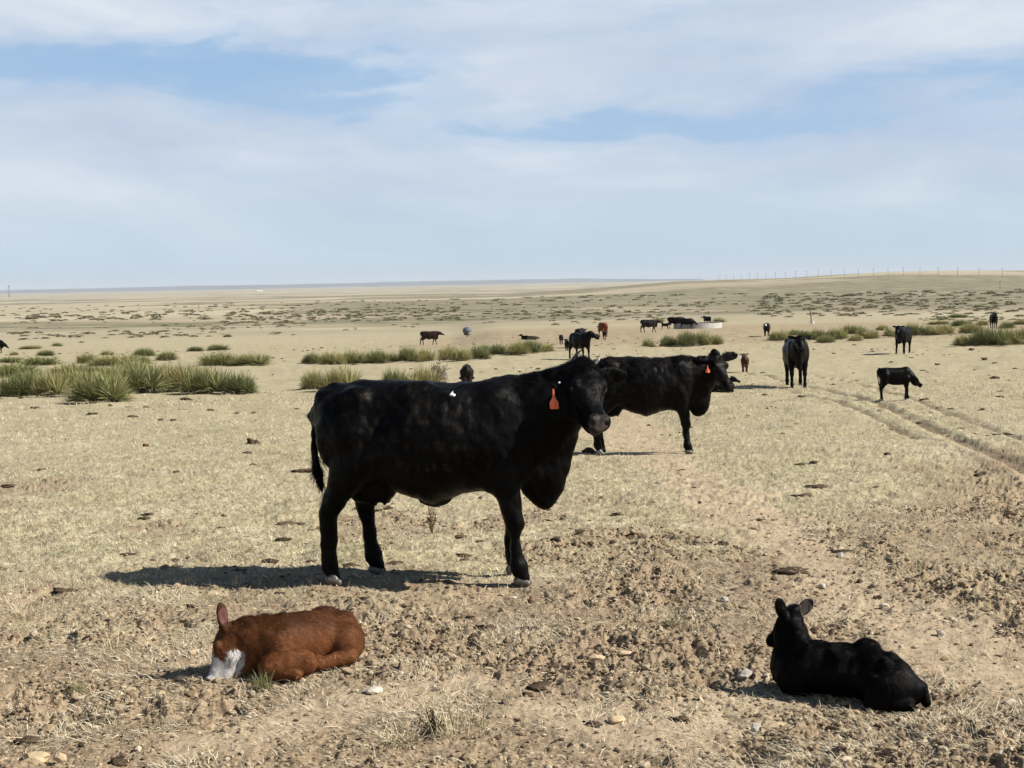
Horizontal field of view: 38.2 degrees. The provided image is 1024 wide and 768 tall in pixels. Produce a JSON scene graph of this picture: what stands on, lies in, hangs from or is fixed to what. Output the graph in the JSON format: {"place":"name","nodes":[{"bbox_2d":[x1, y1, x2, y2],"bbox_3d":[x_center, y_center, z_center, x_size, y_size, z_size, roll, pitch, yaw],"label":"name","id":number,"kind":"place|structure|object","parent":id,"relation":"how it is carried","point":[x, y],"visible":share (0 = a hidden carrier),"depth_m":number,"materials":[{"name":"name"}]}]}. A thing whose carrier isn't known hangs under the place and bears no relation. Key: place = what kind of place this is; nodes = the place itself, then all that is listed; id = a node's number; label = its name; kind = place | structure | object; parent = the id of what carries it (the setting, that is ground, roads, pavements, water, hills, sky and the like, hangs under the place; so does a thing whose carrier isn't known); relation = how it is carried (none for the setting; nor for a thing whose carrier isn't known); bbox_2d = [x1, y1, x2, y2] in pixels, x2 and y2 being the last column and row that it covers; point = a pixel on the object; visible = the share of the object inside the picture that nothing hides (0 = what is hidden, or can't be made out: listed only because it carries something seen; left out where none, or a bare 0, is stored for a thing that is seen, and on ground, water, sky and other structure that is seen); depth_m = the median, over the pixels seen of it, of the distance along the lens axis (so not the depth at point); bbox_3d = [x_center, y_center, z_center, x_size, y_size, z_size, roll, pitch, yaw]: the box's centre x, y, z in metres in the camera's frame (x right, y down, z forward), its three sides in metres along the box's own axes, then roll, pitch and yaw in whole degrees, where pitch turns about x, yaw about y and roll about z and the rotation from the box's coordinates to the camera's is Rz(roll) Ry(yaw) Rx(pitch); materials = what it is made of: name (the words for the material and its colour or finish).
{"place":"outdoors","nodes":[
{"label":"outdoors","id":0,"kind":"place"},
{"bbox_2d":[0,278,702,293],"bbox_3d":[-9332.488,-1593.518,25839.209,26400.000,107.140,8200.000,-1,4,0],"label":"hills","id":1,"kind":"structure","parent":0,"point":[458,282],"depth_m":23848.81,"materials":[{"name":"soil"}]},
{"bbox_2d":[0,270,1023,767],"bbox_3d":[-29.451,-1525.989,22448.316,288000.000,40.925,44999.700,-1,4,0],"label":"ground","id":2,"kind":"structure","parent":0,"point":[740,330],"depth_m":12.34,"materials":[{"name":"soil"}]},
{"bbox_2d":[0,356,24,362],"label":"yucca","id":3,"kind":"object","parent":2,"relation":"on","point":[5,360],"visible":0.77,"depth_m":90.62,"materials":[{"name":"green plant"}]},
{"bbox_2d":[0,369,38,396],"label":"yucca","id":4,"kind":"object","parent":2,"relation":"on","point":[14,386],"visible":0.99,"depth_m":43.50,"materials":[{"name":"green plant"}]},
{"bbox_2d":[0,359,49,377],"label":"yucca","id":5,"kind":"object","parent":2,"relation":"on","point":[10,367],"visible":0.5,"depth_m":62.86,"materials":[{"name":"green plant"}]},
{"bbox_2d":[11,735,40,746],"bbox_3d":[-2.056,1.512,6.258,0.118,0.046,0.095,-1,4,0],"label":"dung pat","id":6,"kind":"object","parent":2,"relation":"on","point":[30,739],"visible":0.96,"depth_m":6.25,"materials":[{"name":"soil"}]},
{"bbox_2d":[4,595,51,619],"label":"grass tussock","id":7,"kind":"object","parent":2,"relation":"on","point":[19,614],"depth_m":8.65,"materials":[{"name":"beige plant"}]},
{"bbox_2d":[11,367,56,382],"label":"yucca","id":8,"kind":"object","parent":2,"relation":"on","point":[25,372],"visible":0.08,"depth_m":53.94,"materials":[{"name":"green plant"}]},
{"bbox_2d":[23,751,49,765],"bbox_3d":[-1.946,1.527,6.044,0.114,0.053,0.092,-1,4,6],"label":"stone","id":9,"kind":"object","parent":2,"relation":"on","point":[34,758],"visible":1,"depth_m":6.02,"materials":[{"name":"stone"}]},
{"bbox_2d":[12,354,66,365],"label":"yucca","id":10,"kind":"object","parent":2,"relation":"on","point":[43,361],"visible":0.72,"depth_m":82.25,"materials":[{"name":"green plant"}]},
{"bbox_2d":[24,368,71,396],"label":"yucca","id":11,"kind":"object","parent":2,"relation":"on","point":[44,384],"visible":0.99,"depth_m":43.47,"materials":[{"name":"green plant"}]},
{"bbox_2d":[53,753,66,762],"bbox_3d":[-1.837,1.519,6.014,0.058,0.045,0.047,0,4,11],"label":"stone","id":12,"kind":"object","parent":2,"relation":"on","point":[60,757],"visible":1,"depth_m":6.00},
{"bbox_2d":[50,587,73,593],"bbox_3d":[-2.844,1.311,9.372,0.141,0.044,0.119,-5,5,-43],"label":"dung pat","id":13,"kind":"object","parent":2,"relation":"on","point":[57,590],"visible":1,"depth_m":9.36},
{"bbox_2d":[45,360,89,376],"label":"yucca","id":14,"kind":"object","parent":2,"relation":"on","point":[73,367],"visible":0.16,"depth_m":61.55,"materials":[{"name":"green plant"}]},
{"bbox_2d":[49,366,95,386],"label":"yucca","id":15,"kind":"object","parent":2,"relation":"on","point":[73,373],"visible":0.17,"depth_m":53.57,"materials":[{"name":"green plant"}]},
{"bbox_2d":[62,676,92,692],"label":"grass tussock","id":16,"kind":"object","parent":2,"relation":"on","point":[75,686],"depth_m":7.03,"materials":[{"name":"beige plant"}]},
{"bbox_2d":[75,351,97,363],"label":"yucca","id":17,"kind":"object","parent":2,"relation":"on","point":[82,358],"visible":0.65,"depth_m":84.51,"materials":[{"name":"green plant"}]},
{"bbox_2d":[55,367,141,402],"bbox_3d":[-10.775,-0.046,38.592,2.339,1.076,1.662,-1,4,0],"label":"yucca","id":18,"kind":"object","parent":2,"relation":"on","point":[105,389],"visible":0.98,"depth_m":38.38,"materials":[{"name":"green plant"}]},
{"bbox_2d":[78,625,127,654],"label":"grass tussock","id":19,"kind":"object","parent":2,"relation":"on","point":[104,643],"depth_m":7.90,"materials":[{"name":"beige plant"}]},
{"bbox_2d":[82,353,144,366],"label":"yucca","id":20,"kind":"object","parent":2,"relation":"on","point":[104,360],"visible":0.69,"depth_m":75.55,"materials":[{"name":"green plant"}]},
{"bbox_2d":[92,360,139,381],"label":"yucca","id":21,"kind":"object","parent":2,"relation":"on","point":[112,369],"visible":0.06,"depth_m":55.50,"materials":[{"name":"green plant"}]},
{"bbox_2d":[107,758,129,766],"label":"dung pat","id":22,"kind":"object","parent":2,"relation":"on","point":[119,762],"visible":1,"depth_m":5.96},
{"bbox_2d":[108,356,150,372],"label":"yucca","id":23,"kind":"object","parent":2,"relation":"on","point":[130,362],"visible":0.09,"depth_m":63.21,"materials":[{"name":"green plant"}]},
{"bbox_2d":[129,347,157,355],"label":"yucca","id":24,"kind":"object","parent":2,"relation":"on","point":[146,352],"visible":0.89,"depth_m":102.23,"materials":[{"name":"green plant"}]},
{"bbox_2d":[111,355,175,392],"bbox_3d":[-11.301,-0.363,45.414,2.376,1.242,1.898,-1,4,0],"label":"yucca","id":25,"kind":"object","parent":2,"relation":"on","point":[139,379],"visible":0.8,"depth_m":45.13,"materials":[{"name":"green plant"}]},
{"bbox_2d":[154,349,179,359],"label":"yucca","id":26,"kind":"object","parent":2,"relation":"on","point":[166,355],"visible":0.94,"depth_m":86.86,"materials":[{"name":"green plant"}]},
{"bbox_2d":[143,354,197,391],"bbox_3d":[-10.482,-0.340,45.957,2.107,1.128,1.613,-1,4,0],"label":"yucca","id":27,"kind":"object","parent":2,"relation":"on","point":[178,372],"visible":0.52,"depth_m":45.75,"materials":[{"name":"green plant"}]},
{"bbox_2d":[176,360,231,394],"bbox_3d":[-9.146,-0.273,44.554,2.046,1.121,1.526,-1,4,0],"label":"yucca","id":28,"kind":"object","parent":2,"relation":"on","point":[201,381],"visible":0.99,"depth_m":44.31,"materials":[{"name":"green plant"}]},
{"bbox_2d":[195,350,233,365],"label":"yucca","id":29,"kind":"object","parent":2,"relation":"on","point":[219,359],"visible":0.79,"depth_m":72.50,"materials":[{"name":"green plant"}]},
{"bbox_2d":[205,343,230,350],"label":"yucca","id":30,"kind":"object","parent":2,"relation":"on","point":[216,347],"visible":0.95,"depth_m":127.28,"materials":[{"name":"green plant"}]},
{"bbox_2d":[216,366,258,393],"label":"yucca","id":31,"kind":"object","parent":2,"relation":"on","point":[243,384],"visible":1,"depth_m":44.09,"materials":[{"name":"green plant"}]},
{"bbox_2d":[226,351,277,365],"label":"yucca","id":32,"kind":"object","parent":2,"relation":"on","point":[250,359],"visible":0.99,"depth_m":71.80,"materials":[{"name":"green plant"}]},
{"bbox_2d":[247,667,275,691],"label":"grass tussock","id":33,"kind":"object","parent":2,"relation":"on","point":[260,685],"depth_m":7.01,"materials":[{"name":"green plant"}]},
{"bbox_2d":[206,602,364,680],"bbox_3d":[-1.102,1.250,7.335,0.833,0.416,0.467,-4,5,-37],"label":"calf","id":34,"kind":"object","parent":2,"relation":"on","point":[289,646],"visible":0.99,"depth_m":7.22},
{"bbox_2d":[296,367,322,389],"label":"yucca","id":35,"kind":"object","parent":2,"relation":"on","point":[310,380],"visible":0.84,"depth_m":45.52,"materials":[{"name":"green plant"}]},
{"bbox_2d":[299,351,323,363],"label":"yucca","id":36,"kind":"object","parent":2,"relation":"on","point":[311,357],"visible":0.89,"depth_m":76.78,"materials":[{"name":"green plant"}]},
{"bbox_2d":[316,350,345,364],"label":"yucca","id":37,"kind":"object","parent":2,"relation":"on","point":[330,358],"visible":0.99,"depth_m":73.47,"materials":[{"name":"green plant"}]},
{"bbox_2d":[316,361,363,389],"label":"yucca","id":38,"kind":"object","parent":2,"relation":"on","point":[337,376],"visible":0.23,"depth_m":44.05,"materials":[{"name":"green plant"}]},
{"bbox_2d":[340,348,364,363],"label":"yucca","id":39,"kind":"object","parent":2,"relation":"on","point":[354,358],"visible":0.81,"depth_m":73.95,"materials":[{"name":"green plant"}]},
{"bbox_2d":[364,686,382,694],"bbox_3d":[-0.644,1.434,6.925,0.094,0.035,0.075,-2,4,-17],"label":"stone","id":40,"kind":"object","parent":2,"relation":"on","point":[373,689],"visible":0.99,"depth_m":6.91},
{"bbox_2d":[359,348,392,363],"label":"yucca","id":41,"kind":"object","parent":2,"relation":"on","point":[375,357],"visible":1,"depth_m":73.27,"materials":[{"name":"green plant"}]},
{"bbox_2d":[341,706,430,753],"bbox_3d":[-0.487,1.420,6.173,0.419,0.160,0.405,0,4,16],"label":"grass tussock","id":42,"kind":"object","parent":2,"relation":"on","point":[398,739],"depth_m":6.17,"materials":[{"name":"beige plant"}]},
{"bbox_2d":[378,366,409,380],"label":"yucca","id":43,"kind":"object","parent":2,"relation":"on","point":[394,376],"visible":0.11,"depth_m":43.13,"materials":[{"name":"green plant"}]},
{"bbox_2d":[394,343,417,361],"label":"yucca","id":44,"kind":"object","parent":2,"relation":"on","point":[404,354],"visible":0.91,"depth_m":76.66,"materials":[{"name":"green plant"}]},
{"bbox_2d":[412,348,439,361],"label":"yucca","id":45,"kind":"object","parent":2,"relation":"on","point":[422,355],"visible":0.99,"depth_m":74.99,"materials":[{"name":"green plant"}]},
{"bbox_2d":[405,361,449,381],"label":"yucca","id":46,"kind":"object","parent":2,"relation":"on","point":[419,375],"visible":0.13,"depth_m":42.55,"materials":[{"name":"green plant"}]},
{"bbox_2d":[414,708,447,738],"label":"dry weed","id":47,"kind":"object","parent":2,"relation":"on","point":[433,722],"visible":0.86,"depth_m":6.28,"materials":[{"name":"plant"}]},
{"bbox_2d":[420,331,443,344],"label":"cow","id":48,"kind":"object","parent":2,"relation":"on","point":[429,335],"visible":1,"depth_m":135.35},
{"bbox_2d":[426,506,437,532],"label":"dry weed","id":49,"kind":"object","parent":2,"relation":"on","point":[431,524],"visible":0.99,"depth_m":11.75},
{"bbox_2d":[428,360,450,381],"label":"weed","id":50,"kind":"object","parent":2,"relation":"on","point":[443,371],"visible":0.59,"depth_m":49.63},
{"bbox_2d":[411,689,474,740],"bbox_3d":[-0.274,1.364,6.218,0.343,0.249,0.334,0,4,19],"label":"grass tussock","id":51,"kind":"object","parent":2,"relation":"on","point":[445,728],"depth_m":6.24,"materials":[{"name":"beige plant"}]},
{"bbox_2d":[435,343,457,360],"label":"yucca","id":52,"kind":"object","parent":2,"relation":"on","point":[444,354],"visible":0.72,"depth_m":75.56,"materials":[{"name":"green plant"}]},
{"bbox_2d":[448,347,474,360],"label":"yucca","id":53,"kind":"object","parent":2,"relation":"on","point":[462,354],"visible":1,"depth_m":73.00,"materials":[{"name":"green plant"}]},
{"bbox_2d":[459,364,474,380],"bbox_3d":[-1.253,-0.159,40.995,0.441,0.778,1.253,-1,4,-2],"label":"calf","id":54,"kind":"object","parent":2,"relation":"on","point":[466,372],"visible":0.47,"depth_m":40.46},
{"bbox_2d":[306,349,628,586],"bbox_3d":[-0.295,0.523,9.474,2.104,1.483,0.732,0,4,12],"label":"cow","id":55,"kind":"object","parent":2,"relation":"on","point":[504,440],"visible":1,"depth_m":9.26},
{"bbox_2d":[467,345,492,359],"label":"yucca","id":56,"kind":"object","parent":2,"relation":"on","point":[479,353],"visible":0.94,"depth_m":74.67,"materials":[{"name":"green plant"}]},
{"bbox_2d":[460,695,510,728],"bbox_3d":[-0.106,1.396,6.338,0.283,0.163,0.256,-1,4,0],"label":"grass tussock","id":57,"kind":"object","parent":2,"relation":"on","point":[483,721],"depth_m":6.37,"materials":[{"name":"beige plant"}]},
{"bbox_2d":[487,343,506,354],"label":"yucca","id":58,"kind":"object","parent":2,"relation":"on","point":[496,349],"visible":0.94,"depth_m":82.06,"materials":[{"name":"green plant"}]},
{"bbox_2d":[0,290,1023,338],"bbox_3d":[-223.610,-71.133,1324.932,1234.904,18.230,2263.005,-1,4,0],"label":"scrub","id":59,"kind":"object","parent":2,"relation":"on","point":[569,311],"visible":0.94,"depth_m":561.47,"materials":[{"name":"green plant"}]},
{"bbox_2d":[0,331,1023,571],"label":"dung crumbs","id":60,"kind":"object","parent":2,"relation":"on","point":[393,562],"visible":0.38,"depth_m":12.24,"materials":[{"name":"soil"}]},
{"bbox_2d":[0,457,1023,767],"bbox_3d":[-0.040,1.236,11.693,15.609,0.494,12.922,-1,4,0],"label":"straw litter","id":61,"kind":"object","parent":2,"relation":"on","point":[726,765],"visible":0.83,"depth_m":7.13,"materials":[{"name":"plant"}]},
{"bbox_2d":[0,493,1023,767],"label":"gravel and clods","id":62,"kind":"structure","parent":2,"relation":"on","point":[826,749],"depth_m":7.36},
{"bbox_2d":[504,339,532,354],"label":"yucca","id":63,"kind":"object","parent":2,"relation":"on","point":[520,348],"visible":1,"depth_m":81.33,"materials":[{"name":"green plant"}]},
{"bbox_2d":[524,337,543,352],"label":"yucca","id":64,"kind":"object","parent":2,"relation":"on","point":[535,346],"visible":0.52,"depth_m":83.95,"materials":[{"name":"green plant"}]},
{"bbox_2d":[527,680,553,689],"bbox_3d":[0.131,1.422,6.980,0.151,0.026,0.121,-3,4,-23],"label":"dung pat","id":65,"kind":"object","parent":2,"relation":"on","point":[539,685],"visible":0.99,"depth_m":6.97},
{"bbox_2d":[540,342,555,351],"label":"yucca","id":66,"kind":"object","parent":2,"relation":"on","point":[547,348],"visible":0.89,"depth_m":86.77,"materials":[{"name":"green plant"}]},
{"bbox_2d":[542,670,582,677],"bbox_3d":[0.243,1.419,7.250,0.234,0.022,0.187,0,4,17],"label":"dung pat","id":67,"kind":"object","parent":2,"relation":"on","point":[552,673],"visible":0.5,"depth_m":7.23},
{"bbox_2d":[568,331,598,358],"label":"cow","id":68,"kind":"object","parent":2,"relation":"on","point":[577,341],"visible":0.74,"depth_m":71.83},
{"bbox_2d":[588,654,604,663],"bbox_3d":[0.422,1.377,7.410,0.092,0.050,0.074,-2,4,-11],"label":"stone","id":69,"kind":"object","parent":2,"relation":"on","point":[594,657],"visible":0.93,"depth_m":7.38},
{"bbox_2d":[608,715,625,723],"bbox_3d":[0.453,1.447,6.385,0.076,0.035,0.061,-2,4,-17],"label":"stone","id":70,"kind":"object","parent":2,"relation":"on","point":[615,719],"visible":1,"depth_m":6.37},
{"bbox_2d":[639,336,656,346],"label":"yucca","id":71,"kind":"object","parent":2,"relation":"on","point":[647,343],"visible":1,"depth_m":95.96,"materials":[{"name":"green plant"}]},
{"bbox_2d":[640,319,662,332],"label":"cow","id":72,"kind":"object","parent":2,"relation":"on","point":[653,323],"visible":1,"depth_m":143.79},
{"bbox_2d":[593,349,737,455],"bbox_3d":[1.992,0.230,19.732,2.050,1.393,0.753,-1,4,4],"label":"cow","id":73,"kind":"object","parent":2,"relation":"on","point":[681,385],"visible":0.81,"depth_m":19.48},
{"bbox_2d":[659,334,677,346],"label":"yucca","id":74,"kind":"object","parent":2,"relation":"on","point":[666,341],"visible":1,"depth_m":95.67,"materials":[{"name":"green plant"}]},
{"bbox_2d":[654,606,692,626],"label":"grass tussock","id":75,"kind":"object","parent":2,"relation":"on","point":[675,619],"depth_m":8.18,"materials":[{"name":"beige plant"}]},
{"bbox_2d":[667,317,683,327],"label":"cow","id":76,"kind":"object","parent":2,"relation":"on","point":[673,320],"visible":0.84,"depth_m":176.78},
{"bbox_2d":[674,327,698,345],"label":"yucca","id":77,"kind":"object","parent":2,"relation":"on","point":[686,339],"visible":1,"depth_m":95.18,"materials":[{"name":"green plant"}]},
{"bbox_2d":[680,318,697,328],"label":"cow","id":78,"kind":"object","parent":2,"relation":"on","point":[686,321],"visible":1,"depth_m":174.80},
{"bbox_2d":[674,322,721,328],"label":"stock tank","id":79,"kind":"object","parent":2,"relation":"on","point":[704,325],"visible":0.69,"depth_m":175.56,"materials":[{"name":"metal"}]},
{"bbox_2d":[693,328,713,344],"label":"yucca","id":80,"kind":"object","parent":2,"relation":"on","point":[703,339],"visible":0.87,"depth_m":96.07,"materials":[{"name":"green plant"}]},
{"bbox_2d":[712,376,740,392],"bbox_3d":[5.363,0.012,37.600,0.890,0.420,0.326,-1,4,-2],"label":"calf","id":81,"kind":"object","parent":2,"relation":"on","point":[717,387],"visible":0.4,"depth_m":37.47},
{"bbox_2d":[737,668,751,678],"bbox_3d":[1.113,1.386,7.071,0.078,0.048,0.052,-3,4,-21],"label":"stone","id":82,"kind":"object","parent":2,"relation":"on","point":[745,673],"visible":1,"depth_m":7.06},
{"bbox_2d":[740,353,748,372],"bbox_3d":[8.749,-0.785,55.677,0.364,0.706,1.059,-1,4,6],"label":"calf","id":83,"kind":"object","parent":2,"relation":"on","point":[745,361],"visible":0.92,"depth_m":55.23},
{"bbox_2d":[761,721,787,729],"bbox_3d":[1.103,1.437,6.223,0.111,0.029,0.089,0,4,11],"label":"stone","id":84,"kind":"object","parent":2,"relation":"on","point":[771,725],"visible":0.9,"depth_m":6.21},
{"bbox_2d":[767,329,790,340],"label":"yucca","id":85,"kind":"object","parent":2,"relation":"on","point":[776,336],"visible":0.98,"depth_m":104.45,"materials":[{"name":"green plant"}]},
{"bbox_2d":[771,566,809,573],"bbox_3d":[1.821,1.211,9.610,0.213,0.032,0.209,3,5,43],"label":"dung pat","id":86,"kind":"object","parent":2,"relation":"on","point":[787,569],"visible":0.98,"depth_m":9.59,"materials":[{"name":"soil"}]},
{"bbox_2d":[782,335,810,387],"bbox_3d":[7.555,-0.609,39.217,0.702,1.411,2.177,-1,4,5],"label":"cow","id":87,"kind":"object","parent":2,"relation":"on","point":[795,352],"visible":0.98,"depth_m":38.89},
{"bbox_2d":[806,328,829,339],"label":"yucca","id":88,"kind":"object","parent":2,"relation":"on","point":[814,334],"visible":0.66,"depth_m":104.58,"materials":[{"name":"green plant"}]},
{"bbox_2d":[816,333,835,342],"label":"yucca","id":89,"kind":"object","parent":2,"relation":"on","point":[826,339],"visible":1,"depth_m":98.06,"materials":[{"name":"green plant"}]},
{"bbox_2d":[827,326,851,339],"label":"yucca","id":90,"kind":"object","parent":2,"relation":"on","point":[839,334],"visible":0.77,"depth_m":104.21,"materials":[{"name":"green plant"}]},
{"bbox_2d":[766,598,930,712],"bbox_3d":[1.488,1.207,6.659,0.800,0.454,0.357,1,4,26],"label":"calf","id":91,"kind":"object","parent":2,"relation":"on","point":[871,673],"visible":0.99,"depth_m":6.61},
{"bbox_2d":[840,323,866,333],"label":"yucca","id":92,"kind":"object","parent":2,"relation":"on","point":[852,329],"visible":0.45,"depth_m":122.88,"materials":[{"name":"green plant"}]},
{"bbox_2d":[861,328,881,338],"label":"yucca","id":93,"kind":"object","parent":2,"relation":"on","point":[871,334],"visible":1,"depth_m":104.78,"materials":[{"name":"green plant"}]},
{"bbox_2d":[876,367,922,400],"bbox_3d":[8.430,-0.012,32.214,0.993,0.733,0.423,-1,4,0],"label":"calf","id":94,"kind":"object","parent":2,"relation":"on","point":[904,376],"visible":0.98,"depth_m":32.09},
{"bbox_2d":[892,325,911,353],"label":"cow","id":95,"kind":"object","parent":2,"relation":"on","point":[903,335],"visible":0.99,"depth_m":71.86},
{"bbox_2d":[903,321,926,335],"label":"yucca","id":96,"kind":"object","parent":2,"relation":"on","point":[915,330],"visible":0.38,"depth_m":110.56,"materials":[{"name":"green plant"}]},
{"bbox_2d":[927,325,946,334],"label":"yucca","id":97,"kind":"object","parent":2,"relation":"on","point":[937,330],"visible":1,"depth_m":109.93,"materials":[{"name":"green plant"}]},
{"bbox_2d":[934,321,956,333],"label":"yucca","id":98,"kind":"object","parent":2,"relation":"on","point":[950,329],"visible":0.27,"depth_m":111.97,"materials":[{"name":"green plant"}]},
{"bbox_2d":[950,318,973,326],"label":"yucca","id":99,"kind":"object","parent":2,"relation":"on","point":[958,323],"visible":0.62,"depth_m":146.51,"materials":[{"name":"green plant"}]},
{"bbox_2d":[947,333,981,346],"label":"yucca","id":100,"kind":"object","parent":2,"relation":"on","point":[961,340],"visible":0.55,"depth_m":81.95,"materials":[{"name":"green plant"}]},
{"bbox_2d":[940,694,996,723],"bbox_3d":[1.964,1.376,6.298,0.285,0.143,0.300,3,5,44],"label":"grass tussock","id":101,"kind":"object","parent":2,"relation":"on","point":[969,709],"depth_m":6.34,"materials":[{"name":"beige plant"}]},
{"bbox_2d":[957,321,984,332],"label":"yucca","id":102,"kind":"object","parent":2,"relation":"on","point":[967,328],"visible":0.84,"depth_m":112.29,"materials":[{"name":"green plant"}]},
{"bbox_2d":[966,324,1013,345],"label":"yucca","id":103,"kind":"object","parent":2,"relation":"on","point":[985,337],"visible":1,"depth_m":80.36,"materials":[{"name":"green plant"}]},
{"bbox_2d":[989,313,997,328],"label":"cow","id":104,"kind":"object","parent":2,"relation":"on","point":[993,318],"visible":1,"depth_m":131.91},
{"bbox_2d":[996,325,1023,343],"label":"yucca","id":105,"kind":"object","parent":2,"relation":"on","point":[1016,338],"visible":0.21,"depth_m":82.23,"materials":[{"name":"green plant"}]},
{"bbox_2d":[0,0,1023,289],"label":"sky","id":106,"kind":"structure","parent":0,"point":[144,143],"materials":[{"name":"blue"}]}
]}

